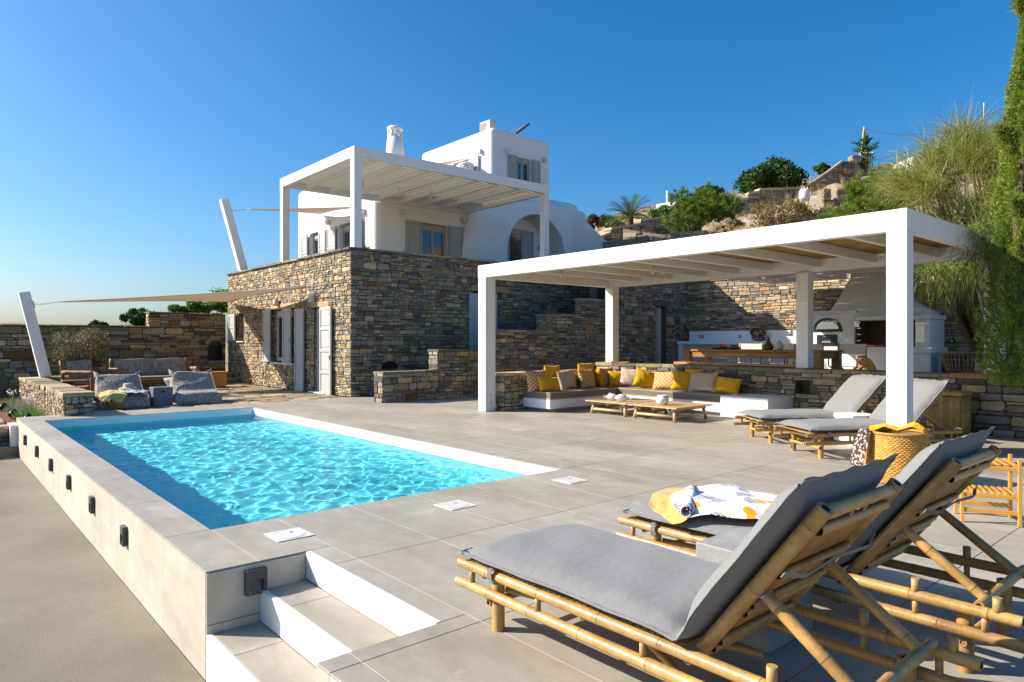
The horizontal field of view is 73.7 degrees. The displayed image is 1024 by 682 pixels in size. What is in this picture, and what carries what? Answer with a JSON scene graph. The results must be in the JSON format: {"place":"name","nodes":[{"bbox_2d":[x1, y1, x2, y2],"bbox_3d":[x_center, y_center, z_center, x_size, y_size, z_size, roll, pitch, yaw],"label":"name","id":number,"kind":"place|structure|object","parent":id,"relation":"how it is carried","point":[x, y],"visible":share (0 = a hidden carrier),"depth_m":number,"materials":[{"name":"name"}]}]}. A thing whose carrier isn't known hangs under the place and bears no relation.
{"place":"outdoors","nodes":[
{"label":"outdoors","id":0,"kind":"place"},
{"bbox_2d":[0,445,17,457],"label":"yard","id":1,"kind":"structure","parent":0,"point":[7,451],"depth_m":11.23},
{"bbox_2d":[0,417,17,446],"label":"path wall","id":2,"kind":"structure","parent":1,"relation":"on","point":[9,434],"depth_m":11.39,"materials":[{"name":"stone"}]},
{"bbox_2d":[0,395,39,422],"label":"flower bed","id":3,"kind":"object","parent":1,"relation":"on","point":[4,416],"visible":0.1,"depth_m":13.75,"materials":[{"name":"plant"}]},
{"bbox_2d":[0,312,225,398],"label":"boundary wall","id":4,"kind":"structure","parent":1,"relation":"on","point":[197,339],"depth_m":20.62,"materials":[{"name":"stone"}]},
{"bbox_2d":[0,323,87,324],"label":"field","id":5,"kind":"structure","parent":0,"point":[40,324],"depth_m":30.36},
{"bbox_2d":[119,307,154,325],"bbox_3d":[-13.722,-0.707,24.988,1.207,1.084,1.256,0,0,-5],"label":"bush","id":6,"kind":"object","parent":5,"relation":"on","point":[135,316],"visible":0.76,"depth_m":24.73,"materials":[{"name":"green plant"}]},
{"bbox_2d":[167,301,227,312],"bbox_3d":[-11.528,-0.908,25.447,1.261,1.295,2.382,0,0,28],"label":"bush","id":7,"kind":"object","parent":5,"relation":"on","point":[197,307],"visible":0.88,"depth_m":25.01,"materials":[{"name":"green plant"}]},
{"bbox_2d":[0,456,204,681],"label":"yard","id":8,"kind":"structure","parent":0,"point":[72,608],"depth_m":4.84,"materials":[{"name":"concrete"}]},
{"bbox_2d":[93,383,346,412],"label":"patio","id":9,"kind":"structure","parent":0,"point":[237,393],"depth_m":15.99,"materials":[{"name":"stone"}]},
{"bbox_2d":[47,326,111,368],"bbox_3d":[-11.693,0.459,18.429,1.564,1.719,1.634,0,0,-41],"label":"olive bush","id":10,"kind":"object","parent":9,"relation":"on","point":[92,356],"visible":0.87,"depth_m":18.34,"materials":[{"name":"green plant"}]},
{"bbox_2d":[59,360,124,391],"bbox_3d":[-9.945,0.878,16.154,0.997,0.855,0.963,0,0,11],"label":"wooden armchair","id":11,"kind":"object","parent":9,"relation":"on","point":[78,369],"visible":0.6,"depth_m":15.90,"materials":[{"name":"brown fabric"}]},
{"bbox_2d":[45,374,168,389],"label":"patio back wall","id":12,"kind":"structure","parent":9,"relation":"on","point":[58,378],"depth_m":18.46,"materials":[{"name":"stone"}]},
{"bbox_2d":[93,370,149,408],"bbox_3d":[-7.773,0.949,13.554,0.917,0.698,1.135,0,0,-37],"label":"bean bag","id":13,"kind":"object","parent":9,"relation":"on","point":[104,382],"visible":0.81,"depth_m":13.52,"materials":[{"name":"grey fabric"}]},
{"bbox_2d":[93,390,126,408],"bbox_3d":[-7.737,1.134,13.136,0.584,0.354,0.682,0,0,-41],"label":"fringed throw","id":14,"kind":"object","parent":13,"relation":"on","point":[117,396],"visible":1,"depth_m":12.95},
{"bbox_2d":[109,358,199,383],"bbox_3d":[-9.334,0.878,17.815,1.962,0.856,0.994,0,0,-42],"label":"wooden sofa","id":15,"kind":"object","parent":9,"relation":"on","point":[160,368],"visible":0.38,"depth_m":17.89,"materials":[{"name":"grey fabric"}]},
{"bbox_2d":[149,386,172,405],"bbox_3d":[-7.112,1.113,13.837,0.360,0.367,0.357,0,0,-41],"label":"concrete cube","id":16,"kind":"object","parent":9,"relation":"on","point":[160,395],"visible":0.96,"depth_m":13.71,"materials":[{"name":"concrete"}]},
{"bbox_2d":[168,368,222,404],"bbox_3d":[-6.742,0.949,14.510,0.949,0.698,1.135,0,0,-35],"label":"bean bag","id":17,"kind":"object","parent":9,"relation":"on","point":[190,387],"visible":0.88,"depth_m":14.43,"materials":[{"name":"grey fabric"}]},
{"bbox_2d":[210,371,227,386],"bbox_3d":[-8.521,1.084,19.331,0.770,0.428,0.440,0,0,-41],"label":"wicker box","id":18,"kind":"object","parent":9,"relation":"on","point":[220,378],"visible":0.49,"depth_m":19.31,"materials":[{"name":"brown wicker"}]},
{"bbox_2d":[226,247,589,396],"bbox_3d":[-1.506,-0.295,23.249,13.351,3.790,8.499,0,0,-41],"label":"stone base","id":19,"kind":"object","parent":9,"relation":"on","point":[357,322],"visible":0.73,"depth_m":17.44,"materials":[{"name":"brown stone"}]},
{"bbox_2d":[219,198,247,270],"bbox_3d":[-8.826,-3.330,21.669,0.832,2.323,0.282,0,0,-41],"label":"sail post","id":20,"kind":"object","parent":19,"relation":"on","point":[233,234],"visible":0.84,"depth_m":21.57,"materials":[{"name":"white paint"}]},
{"bbox_2d":[247,207,349,213],"bbox_3d":[-6.508,-4.300,22.597,2.000,0.225,3.763,0,0,-82],"label":"shade sail","id":21,"kind":"object","parent":20,"relation":"attached to","point":[316,210],"visible":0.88,"depth_m":21.91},
{"bbox_2d":[277,309,293,360],"bbox_3d":[-6.207,-0.150,18.832,0.080,1.400,1.300,0,0,-41],"label":"window","id":22,"kind":"structure","parent":19,"relation":"in","point":[279,313],"depth_m":19.18,"materials":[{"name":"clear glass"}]},
{"bbox_2d":[317,309,318,390],"bbox_3d":[-4.697,0.240,17.084,0.080,2.120,0.720,0,0,-41],"label":"door","id":23,"kind":"structure","parent":19,"relation":"in","point":[317,309],"depth_m":17.30,"materials":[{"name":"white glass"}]},
{"bbox_2d":[280,145,549,261],"bbox_3d":[-2.692,-3.360,19.548,6.324,2.360,4.350,0,0,-41],"label":"pergola","id":24,"kind":"object","parent":19,"relation":"on","point":[383,175],"visible":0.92,"depth_m":19.01,"materials":[{"name":"white paint"}]},
{"bbox_2d":[299,128,606,261],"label":"white house","id":25,"kind":"structure","parent":19,"relation":"on","point":[508,232],"depth_m":24.09,"materials":[{"name":"paint"}]},
{"bbox_2d":[386,125,403,155],"bbox_3d":[-4.123,-6.415,24.054,0.892,2.230,0.892,0,0,-41],"label":"chimney","id":26,"kind":"object","parent":25,"relation":"on","point":[394,144],"visible":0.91,"depth_m":23.82,"materials":[{"name":"paint"}]},
{"bbox_2d":[422,225,444,255],"bbox_3d":[-2.624,-2.635,22.402,1.030,2.270,0.080,0,0,-41],"label":"window","id":27,"kind":"structure","parent":25,"relation":"in","point":[433,237],"depth_m":22.44,"materials":[{"name":"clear glass"}]},
{"bbox_2d":[508,228,522,261],"bbox_3d":[0.126,-2.775,25.291,0.750,2.750,0.080,0,0,-41],"label":"window","id":28,"kind":"structure","parent":25,"relation":"in","point":[515,242],"depth_m":25.30,"materials":[{"name":"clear glass"}]},
{"bbox_2d":[518,158,528,180],"bbox_3d":[0.347,-6.140,25.059,0.700,1.080,0.080,0,0,-41],"label":"window","id":29,"kind":"structure","parent":25,"relation":"in","point":[523,165],"depth_m":25.11,"materials":[{"name":"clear glass"}]},
{"bbox_2d":[0,0,1019,342],"label":"sky","id":30,"kind":"structure","parent":0,"point":[125,125],"materials":[{"name":"blue"}]},
{"bbox_2d":[16,396,1023,681],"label":"terrace","id":31,"kind":"structure","parent":0,"point":[178,572],"depth_m":4.78,"materials":[{"name":"tile"}]},
{"bbox_2d":[19,377,94,415],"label":"planter wall","id":32,"kind":"structure","parent":31,"relation":"on","point":[60,398],"depth_m":12.72,"materials":[{"name":"stone"}]},
{"bbox_2d":[18,291,51,377],"bbox_3d":[-11.815,-0.150,16.905,0.265,2.153,0.708,0,0,41],"label":"sail post","id":33,"kind":"object","parent":32,"relation":"on","point":[34,332],"visible":0.97,"depth_m":16.82,"materials":[{"name":"white paint"}]},
{"bbox_2d":[53,286,306,302],"bbox_3d":[-8.311,-1.168,19.430,6.373,0.410,4.687,0,0,0],"label":"shade sail","id":34,"kind":"object","parent":33,"relation":"attached to","point":[222,296],"visible":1,"depth_m":17.75,"materials":[{"name":"fabric"}]},
{"bbox_2d":[120,524,126,546],"bbox_3d":[-3.024,1.515,5.316,0.034,0.150,0.100,0,0,-41],"label":"step light","id":35,"kind":"object","parent":31,"relation":"attached to","point":[123,535],"visible":1,"depth_m":5.28,"materials":[{"name":"metal"}]},
{"bbox_2d":[264,527,313,542],"bbox_3d":[-1.494,1.296,4.576,0.250,0.008,0.250,0,0,-41],"label":"skimmer lid","id":36,"kind":"object","parent":31,"relation":"on","point":[288,534],"visible":1,"depth_m":4.56,"materials":[{"name":"plastic"}]},
{"bbox_2d":[45,408,557,474],"bbox_3d":[-3.567,1.645,9.035,3.392,0.670,8.492,0,0,-41],"label":"pool basin","id":37,"kind":"object","parent":31,"relation":"in","point":[494,462],"visible":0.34,"depth_m":10.55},
{"bbox_2d":[56,414,524,529],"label":"water","id":38,"kind":"structure","parent":37,"relation":"in","point":[210,473],"depth_m":7.79,"materials":[{"name":"liquid"}]},
{"bbox_2d":[206,551,439,681],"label":"steps","id":39,"kind":"structure","parent":31,"relation":"on","point":[300,630],"depth_m":3.62,"materials":[{"name":"tile"}]},
{"bbox_2d":[244,566,266,596],"bbox_3d":[-1.497,1.405,3.991,0.124,0.145,0.034,0,0,-41],"label":"step light","id":40,"kind":"object","parent":39,"relation":"attached to","point":[255,581],"visible":0.99,"depth_m":3.98,"materials":[{"name":"metal"}]},
{"bbox_2d":[433,500,476,510],"bbox_3d":[-0.448,1.296,5.400,0.250,0.008,0.250,0,0,-41],"label":"skimmer lid","id":41,"kind":"object","parent":31,"relation":"on","point":[454,505],"visible":1,"depth_m":5.38,"materials":[{"name":"plastic"}]},
{"bbox_2d":[373,298,605,402],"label":"stair wall","id":42,"kind":"structure","parent":31,"relation":"on","point":[566,341],"depth_m":16.69,"materials":[{"name":"stone"}]},
{"bbox_2d":[495,369,580,410],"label":"bench end wall","id":43,"kind":"structure","parent":31,"relation":"on","point":[510,387],"depth_m":12.77,"materials":[{"name":"stone"}]},
{"bbox_2d":[552,476,588,483],"bbox_3d":[0.544,1.296,6.362,0.250,0.008,0.250,0,0,-41],"label":"skimmer lid","id":44,"kind":"object","parent":31,"relation":"on","point":[570,480],"visible":1,"depth_m":6.33,"materials":[{"name":"plastic"}]},
{"bbox_2d":[585,398,656,416],"bbox_3d":[2.001,1.182,12.249,1.000,0.246,0.947,0,0,-41],"label":"coffee table","id":45,"kind":"object","parent":31,"relation":"on","point":[614,403],"visible":0.76,"depth_m":12.12,"materials":[{"name":"brown wood"}]},
{"bbox_2d":[523,386,792,420],"bbox_3d":[2.474,1.113,12.217,2.527,0.373,4.020,0,0,-41],"label":"built in bench","id":46,"kind":"object","parent":31,"relation":"on","point":[725,405],"visible":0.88,"depth_m":12.46,"materials":[{"name":"paint"}]},
{"bbox_2d":[525,370,546,391],"bbox_3d":[0.475,0.746,12.774,0.467,0.414,0.186,0,-16,-29],"label":"cushion","id":47,"kind":"object","parent":46,"relation":"on","point":[532,382],"visible":0.72,"depth_m":12.67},
{"bbox_2d":[537,376,560,390],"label":"cushion","id":48,"kind":"object","parent":46,"relation":"on","point":[548,383],"visible":0.94,"depth_m":12.62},
{"bbox_2d":[557,369,576,389],"bbox_3d":[1.059,0.754,13.200,0.186,0.396,0.488,-21,-10,40],"label":"cushion","id":49,"kind":"object","parent":46,"relation":"on","point":[566,379],"visible":0.99,"depth_m":13.09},
{"bbox_2d":[578,369,595,387],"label":"cushion","id":50,"kind":"object","parent":46,"relation":"on","point":[586,378],"visible":0.99,"depth_m":13.50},
{"bbox_2d":[608,371,620,385],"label":"cushion","id":51,"kind":"object","parent":46,"relation":"on","point":[614,378],"visible":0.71,"depth_m":13.96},
{"bbox_2d":[619,368,637,386],"bbox_3d":[2.438,0.754,13.898,0.488,0.396,0.182,5,-14,21],"label":"cushion","id":52,"kind":"object","parent":46,"relation":"on","point":[627,377],"visible":0.66,"depth_m":13.86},
{"bbox_2d":[633,367,654,387],"bbox_3d":[2.634,0.755,13.477,0.446,0.397,0.185,18,-20,-1],"label":"cushion","id":53,"kind":"object","parent":46,"relation":"on","point":[644,379],"visible":0.9,"depth_m":13.40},
{"bbox_2d":[652,371,673,388],"bbox_3d":[2.962,0.769,13.185,0.531,0.374,0.170,-4,-23,43],"label":"cushion","id":54,"kind":"object","parent":46,"relation":"on","point":[663,380],"visible":0.79,"depth_m":13.13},
{"bbox_2d":[671,370,690,390],"bbox_3d":[3.248,0.756,12.854,0.446,0.397,0.176,8,-16,14],"label":"cushion","id":55,"kind":"object","parent":46,"relation":"on","point":[681,380],"visible":0.77,"depth_m":12.80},
{"bbox_2d":[688,372,718,391],"bbox_3d":[3.507,0.762,12.522,0.166,0.392,0.595,27,-21,-36],"label":"cushion","id":56,"kind":"object","parent":46,"relation":"on","point":[702,382],"visible":0.98,"depth_m":12.44,"materials":[{"name":"fabric"}]},
{"bbox_2d":[713,376,741,393],"bbox_3d":[3.818,0.795,12.101,0.184,0.315,0.531,24,-12,-33],"label":"cushion","id":57,"kind":"object","parent":46,"relation":"on","point":[727,385],"visible":0.97,"depth_m":12.02,"materials":[{"name":"fabric"}]},
{"bbox_2d":[627,401,712,421],"bbox_3d":[2.661,1.182,11.485,1.040,0.246,0.987,0,0,-41],"label":"coffee table","id":58,"kind":"object","parent":31,"relation":"on","point":[674,407],"visible":0.98,"depth_m":11.38,"materials":[{"name":"brown wood"}]},
{"bbox_2d":[454,453,983,681],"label":"sun lounger","id":59,"kind":"object","parent":31,"relation":"on","point":[801,537],"visible":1,"depth_m":2.36,"materials":[{"name":"fabric"}]},
{"bbox_2d":[478,208,1005,426],"bbox_3d":[3.149,-0.052,11.134,3.680,2.698,7.321,0,0,-41],"label":"pool pergola","id":60,"kind":"object","parent":31,"relation":"on","point":[897,243],"visible":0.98,"depth_m":10.08,"materials":[{"name":"white paint"}]},
{"bbox_2d":[696,527,812,653],"bbox_3d":[1.095,1.104,3.086,0.385,0.388,0.360,0,0,-41],"label":"side block","id":61,"kind":"object","parent":31,"relation":"on","point":[720,548],"depth_m":3.01,"materials":[{"name":"concrete"}]},
{"bbox_2d":[595,362,1023,437],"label":"retaining wall","id":62,"kind":"structure","parent":31,"relation":"on","point":[1000,409],"depth_m":10.98,"materials":[{"name":"stone"}]},
{"bbox_2d":[733,373,885,442],"bbox_3d":[4.044,0.873,9.057,1.990,0.855,0.755,0,0,-5],"label":"sun lounger","id":63,"kind":"object","parent":31,"relation":"on","point":[855,392],"visible":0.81,"depth_m":8.88,"materials":[{"name":"fabric"}]},
{"bbox_2d":[616,427,1023,673],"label":"sun lounger","id":64,"kind":"object","parent":31,"relation":"on","point":[935,480],"visible":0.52,"depth_m":2.92,"materials":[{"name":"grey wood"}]},
{"bbox_2d":[649,487,687,523],"bbox_3d":[1.000,0.909,3.861,0.599,0.103,0.421,0,0,-41],"label":"towel","id":65,"kind":"object","parent":64,"relation":"on","point":[660,502],"visible":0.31,"depth_m":3.77,"materials":[{"name":"fabric"}]},
{"bbox_2d":[670,484,777,518],"bbox_3d":[1.226,0.876,3.687,0.679,0.075,0.700,0,0,-41],"label":"towel","id":66,"kind":"object","parent":64,"relation":"on","point":[730,501],"visible":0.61,"depth_m":3.63,"materials":[{"name":"fabric"}]},
{"bbox_2d":[680,485,698,517],"bbox_3d":[0.963,0.864,3.695,0.069,0.099,0.372,0,0,19],"label":"towel roll","id":67,"kind":"object","parent":66,"relation":"on","point":[692,491],"visible":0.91,"depth_m":3.61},
{"bbox_2d":[834,412,870,446],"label":"side block","id":68,"kind":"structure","parent":31,"relation":"on","point":[851,415],"depth_m":8.50,"materials":[{"name":"paint"}]},
{"bbox_2d":[772,378,961,458],"bbox_3d":[4.138,0.870,7.951,1.990,0.861,0.753,0,0,-9],"label":"sun lounger","id":69,"kind":"object","parent":31,"relation":"on","point":[927,394],"visible":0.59,"depth_m":7.74,"materials":[{"name":"fabric"}]},
{"bbox_2d":[864,429,930,483],"bbox_3d":[3.608,1.068,6.379,0.576,0.460,0.576,0,0,-41],"label":"woven basket","id":70,"kind":"object","parent":31,"relation":"on","point":[908,446],"visible":0.62,"depth_m":6.18,"materials":[{"name":"wicker"}]},
{"bbox_2d":[850,428,869,465],"bbox_3d":[3.264,0.997,6.404,0.167,0.368,0.170,0,0,-41],"label":"scarf","id":71,"kind":"object","parent":70,"relation":"hanging from","point":[859,448],"visible":0.94,"depth_m":6.36,"materials":[{"name":"fabric"}]},
{"bbox_2d":[869,422,928,432],"bbox_3d":[3.607,0.807,6.375,0.482,0.123,0.178,0,0,25],"label":"towel","id":72,"kind":"object","parent":70,"relation":"in","point":[908,426],"visible":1,"depth_m":6.36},
{"bbox_2d":[927,390,971,436],"bbox_3d":[6.037,0.990,9.441,0.450,0.600,0.450,0,0,-41],"label":"reed bin","id":73,"kind":"object","parent":31,"relation":"on","point":[951,409],"visible":0.72,"depth_m":9.26,"materials":[{"name":"wood"}]},
{"bbox_2d":[954,454,1021,526],"bbox_3d":[3.456,1.065,4.980,0.362,0.469,0.335,0,0,24],"label":"slatted rack","id":74,"kind":"object","parent":31,"relation":"on","point":[1008,491],"visible":0.76,"depth_m":4.87,"materials":[{"name":"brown wood"}]},
{"bbox_2d":[969,0,1023,387],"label":"cypress tree","id":75,"kind":"object","parent":31,"relation":"on","point":[1008,130],"visible":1,"depth_m":8.25,"materials":[{"name":"green plant"}]},
{"bbox_2d":[590,147,1021,233],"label":"hillside","id":76,"kind":"structure","parent":0,"point":[813,201],"depth_m":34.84,"materials":[{"name":"plant"}]},
{"bbox_2d":[586,209,601,232],"bbox_3d":[4.477,-6.042,38.029,1.009,2.696,0.905,0,0,-31],"label":"bougainvillea","id":77,"kind":"object","parent":76,"relation":"on","point":[591,219],"visible":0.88,"depth_m":37.87,"materials":[{"name":"pink plant"}]},
{"bbox_2d":[594,213,619,227],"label":"bush","id":78,"kind":"object","parent":76,"relation":"on","point":[604,218],"visible":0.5,"depth_m":43.68,"materials":[{"name":"green plant"}]},
{"bbox_2d":[605,193,651,226],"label":"palm tree","id":79,"kind":"object","parent":76,"relation":"on","point":[630,213],"visible":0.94,"depth_m":41.77,"materials":[{"name":"green plant"}]},
{"bbox_2d":[623,229,660,239],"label":"garden wall","id":80,"kind":"structure","parent":76,"relation":"on","point":[628,234],"depth_m":29.69,"materials":[{"name":"stone"}]},
{"bbox_2d":[600,214,689,241],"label":"garden wall","id":81,"kind":"structure","parent":76,"relation":"on","point":[650,225],"depth_m":35.12,"materials":[{"name":"stone"}]},
{"bbox_2d":[603,230,707,248],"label":"garden wall","id":82,"kind":"structure","parent":76,"relation":"on","point":[634,241],"depth_m":27.01,"materials":[{"name":"stone"}]},
{"bbox_2d":[648,204,680,217],"bbox_3d":[8.989,-7.179,39.993,2.057,1.775,2.180,0,0,-41],"label":"bush","id":83,"kind":"object","parent":76,"relation":"on","point":[655,213],"visible":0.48,"depth_m":39.58,"materials":[{"name":"green plant"}]},
{"bbox_2d":[658,180,747,234],"bbox_3d":[7.512,-4.470,27.147,3.238,3.574,3.668,0,0,-3],"label":"pine tree","id":84,"kind":"object","parent":76,"relation":"on","point":[699,211],"visible":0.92,"depth_m":26.27,"materials":[{"name":"green plant"}]},
{"bbox_2d":[733,155,808,195],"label":"round tree","id":85,"kind":"object","parent":76,"relation":"on","point":[774,172],"visible":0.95,"depth_m":40.98,"materials":[{"name":"green plant"}]},
{"bbox_2d":[736,187,805,216],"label":"ridge wall","id":86,"kind":"structure","parent":76,"relation":"on","point":[757,195],"depth_m":37.11,"materials":[{"name":"stone"}]},
{"bbox_2d":[725,181,847,227],"bbox_3d":[9.695,-4.468,24.578,3.994,2.642,3.593,0,0,4],"label":"dry shrub","id":87,"kind":"object","parent":76,"relation":"on","point":[772,219],"visible":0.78,"depth_m":24.54,"materials":[{"name":"brown plant"}]},
{"bbox_2d":[803,160,842,191],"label":"ridge wall","id":88,"kind":"structure","parent":76,"relation":"on","point":[833,174],"depth_m":38.96,"materials":[{"name":"stone"}]},
{"bbox_2d":[818,189,847,207],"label":"ruined wall","id":89,"kind":"structure","parent":76,"relation":"on","point":[836,194],"depth_m":31.24,"materials":[{"name":"stone"}]},
{"bbox_2d":[809,201,863,220],"bbox_3d":[10.021,-3.130,20.932,1.627,2.383,1.742,0,0,-41],"label":"pine tree","id":90,"kind":"object","parent":76,"relation":"on","point":[839,212],"visible":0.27,"depth_m":20.67,"materials":[{"name":"green plant"}]},
{"bbox_2d":[842,160,854,183],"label":"gate pillar","id":91,"kind":"structure","parent":76,"relation":"on","point":[848,169],"depth_m":38.98,"materials":[{"name":"stone"}]},
{"bbox_2d":[850,135,880,175],"bbox_3d":[20.620,-10.795,40.078,1.576,2.765,1.731,0,0,16],"label":"thin tree","id":92,"kind":"object","parent":76,"relation":"on","point":[866,139],"visible":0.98,"depth_m":39.93,"materials":[{"name":"green plant"}]},
{"bbox_2d":[839,163,924,213],"bbox_3d":[12.503,-4.600,22.944,2.922,2.952,3.130,0,0,-41],"label":"pine tree","id":93,"kind":"object","parent":76,"relation":"on","point":[856,196],"visible":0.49,"depth_m":22.89,"materials":[{"name":"green plant"}]},
{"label":"kitchen floor","id":94,"kind":"structure","parent":0,"visible":0},
{"bbox_2d":[674,361,795,366],"bbox_3d":[4.308,0.671,13.081,0.340,0.493,2.670,0,0,-41],"label":"dining bench","id":95,"kind":"object","parent":94,"relation":"on","point":[743,364],"visible":0.31,"depth_m":12.89,"materials":[{"name":"brown wood"}]},
{"bbox_2d":[677,319,795,365],"bbox_3d":[6.723,0.161,19.565,0.650,1.518,4.330,0,0,-41],"label":"kitchen counter","id":96,"kind":"object","parent":94,"relation":"on","point":[704,339],"visible":0.48,"depth_m":19.94,"materials":[{"name":"paint"}]},
{"bbox_2d":[750,327,766,340],"bbox_3d":[6.940,-0.192,19.273,0.363,0.391,0.505,0,0,-41],"label":"flower bowl","id":97,"kind":"object","parent":96,"relation":"on","point":[759,336],"visible":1,"depth_m":19.17,"materials":[{"name":"brown plant"}]},
{"bbox_2d":[728,343,762,365],"bbox_3d":[5.161,0.481,15.092,0.480,0.865,0.576,0,0,-41],"label":"canvas chair","id":98,"kind":"object","parent":94,"relation":"on","point":[751,346],"visible":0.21,"depth_m":15.20,"materials":[{"name":"fabric"}]},
{"bbox_2d":[683,349,842,368],"bbox_3d":[5.024,0.546,13.917,0.896,0.743,3.000,0,0,-41],"label":"dining table","id":99,"kind":"object","parent":94,"relation":"on","point":[820,356],"visible":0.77,"depth_m":13.35,"materials":[{"name":"brown wood"}]},
{"bbox_2d":[828,343,867,368],"bbox_3d":[6.599,0.481,13.427,0.480,0.865,0.576,0,0,-41],"label":"canvas chair","id":100,"kind":"object","parent":94,"relation":"on","point":[854,348],"visible":0.43,"depth_m":13.49,"materials":[{"name":"fabric"}]},
{"bbox_2d":[688,273,1021,374],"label":"kitchen wall","id":101,"kind":"structure","parent":94,"relation":"on","point":[724,305],"depth_m":19.52,"materials":[{"name":"stone"}]},
{"bbox_2d":[727,262,983,372],"bbox_3d":[6.433,-0.443,14.935,6.220,2.726,5.000,0,0,-41],"label":"kitchen pergola","id":102,"kind":"object","parent":94,"relation":"on","point":[817,276],"visible":0.01,"depth_m":17.46,"materials":[{"name":"brown paint"}]},
{"bbox_2d":[813,271,947,372],"bbox_3d":[8.881,-0.590,16.706,1.080,3.020,2.840,0,0,-41],"label":"oven fireplace","id":103,"kind":"object","parent":94,"relation":"on","point":[856,314],"visible":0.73,"depth_m":16.62,"materials":[{"name":"paint"}]},
{"bbox_2d":[817,335,836,345],"bbox_3d":[7.916,-0.017,17.174,0.067,0.275,0.510,0,0,-41],"label":"firebox door","id":104,"kind":"structure","parent":103,"relation":"in","point":[828,340],"depth_m":17.16,"materials":[{"name":"metal"}]},
{"bbox_2d":[813,318,842,331],"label":"oven door","id":105,"kind":"structure","parent":103,"relation":"in","point":[826,324],"depth_m":17.18,"materials":[{"name":"metal"}]},
{"bbox_2d":[856,357,875,369],"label":"arched door","id":106,"kind":"structure","parent":103,"relation":"in","point":[870,365],"depth_m":16.46,"materials":[{"name":"brown wood"}]},
{"bbox_2d":[860,84,1023,374],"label":"tamarisk tree","id":107,"kind":"object","parent":94,"relation":"on","point":[976,150],"visible":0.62,"depth_m":11.48,"materials":[{"name":"green plant"}]},
{"bbox_2d":[941,355,964,372],"bbox_3d":[9.837,0.620,15.232,0.460,0.600,0.460,0,0,-41],"label":"black bin","id":108,"kind":"object","parent":94,"relation":"on","point":[953,362],"visible":0.51,"depth_m":15.05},
{"bbox_2d":[941,351,981,372],"bbox_3d":[7.372,0.544,11.163,0.561,0.755,0.627,0,0,-41],"label":"rattan chair","id":109,"kind":"object","parent":94,"relation":"on","point":[951,359],"visible":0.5,"depth_m":11.01,"materials":[{"name":"wicker"}]},
{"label":"stair well floor","id":110,"kind":"structure","parent":0,"visible":0},
{"bbox_2d":[590,282,688,363],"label":"courtyard wall","id":111,"kind":"structure","parent":110,"relation":"on","point":[653,324],"depth_m":20.22,"materials":[{"name":"stone"}]},
{"bbox_2d":[656,307,660,363],"bbox_3d":[4.364,-0.055,20.667,0.480,1.930,0.100,0,0,-41],"label":"door","id":112,"kind":"structure","parent":111,"relation":"in","point":[658,310],"depth_m":20.73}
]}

